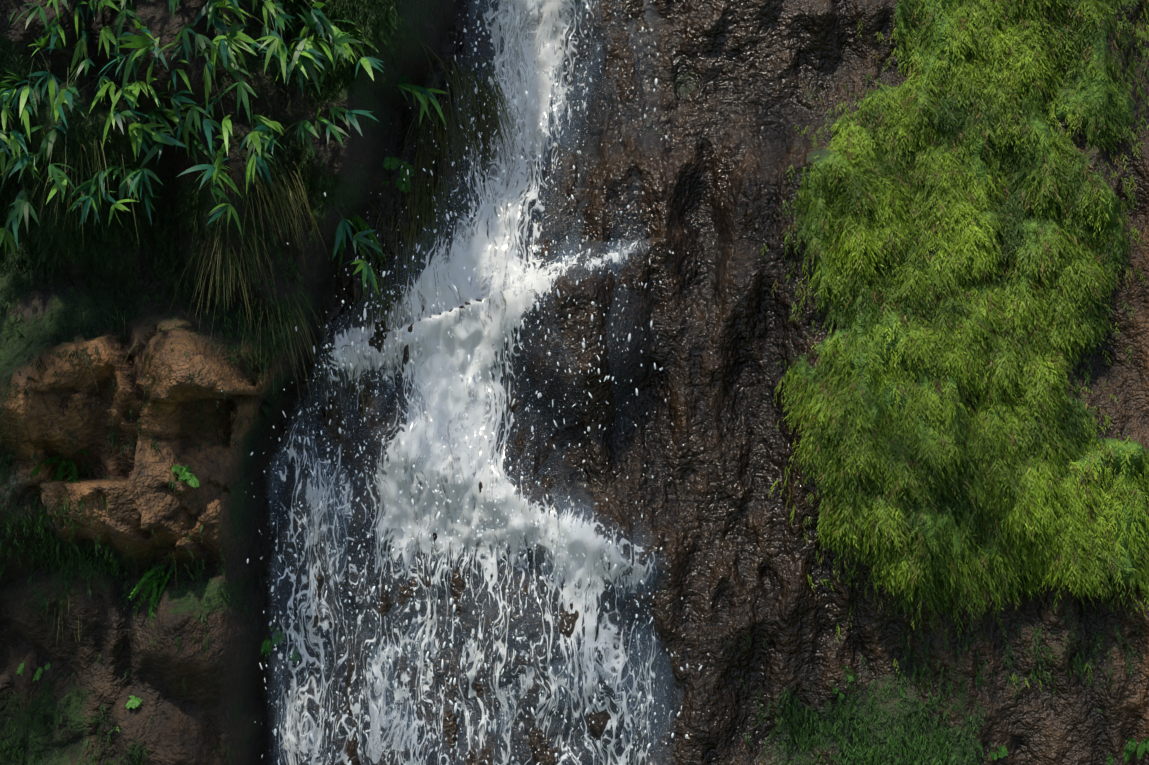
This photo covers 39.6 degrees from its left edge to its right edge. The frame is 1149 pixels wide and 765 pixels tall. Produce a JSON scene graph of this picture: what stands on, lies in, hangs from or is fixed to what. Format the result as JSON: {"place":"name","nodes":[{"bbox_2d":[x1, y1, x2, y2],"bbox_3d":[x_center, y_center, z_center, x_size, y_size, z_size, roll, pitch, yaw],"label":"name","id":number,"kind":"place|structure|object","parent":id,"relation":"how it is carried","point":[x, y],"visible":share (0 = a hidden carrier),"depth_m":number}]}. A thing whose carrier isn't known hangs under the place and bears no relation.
{"place":"outdoors","nodes":[
{"label":"outdoors","id":0,"kind":"place"},
{"bbox_2d":[0,0,1148,764],"bbox_3d":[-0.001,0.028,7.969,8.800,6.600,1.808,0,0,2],"label":"cliff rock","id":1,"kind":"object","parent":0,"point":[736,94],"visible":0.62,"depth_m":7.95},
{"bbox_2d":[0,0,448,296],"bbox_3d":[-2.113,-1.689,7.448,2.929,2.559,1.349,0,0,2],"label":"bamboo","id":2,"kind":"object","parent":1,"relation":"attached to","point":[307,52],"depth_m":7.30},
{"bbox_2d":[21,39,538,648],"bbox_3d":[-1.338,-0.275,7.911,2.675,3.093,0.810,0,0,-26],"label":"hanging grass","id":3,"kind":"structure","parent":1,"relation":"on","point":[429,185],"depth_m":8.24},
{"bbox_2d":[221,0,708,764],"bbox_3d":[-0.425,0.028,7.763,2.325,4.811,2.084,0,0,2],"label":"waterfall spray","id":4,"kind":"object","parent":1,"relation":"on","point":[475,446],"visible":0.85,"depth_m":7.89},
{"bbox_2d":[266,0,691,764],"bbox_3d":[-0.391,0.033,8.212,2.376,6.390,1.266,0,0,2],"label":"waterfall water","id":5,"kind":"structure","parent":1,"relation":"on","point":[470,330],"depth_m":8.00},
{"bbox_2d":[0,0,1148,764],"bbox_3d":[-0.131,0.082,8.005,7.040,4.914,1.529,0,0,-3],"label":"moss","id":6,"kind":"object","parent":1,"relation":"on","point":[332,74],"visible":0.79,"depth_m":7.63},
{"bbox_2d":[17,156,1148,764],"bbox_3d":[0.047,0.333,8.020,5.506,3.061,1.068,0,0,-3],"label":"fern fronds","id":7,"kind":"object","parent":1,"relation":"on","point":[269,644],"visible":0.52,"depth_m":7.71},
{"bbox_2d":[20,165,1146,758],"bbox_3d":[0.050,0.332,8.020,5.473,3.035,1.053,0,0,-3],"label":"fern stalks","id":8,"kind":"object","parent":1,"relation":"on","point":[194,481],"visible":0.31,"depth_m":7.60},
{"bbox_2d":[760,0,1148,692],"bbox_3d":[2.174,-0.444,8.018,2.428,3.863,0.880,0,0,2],"label":"moss fern carpet","id":9,"kind":"object","parent":1,"relation":"on","point":[970,464],"visible":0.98,"depth_m":7.89}
]}

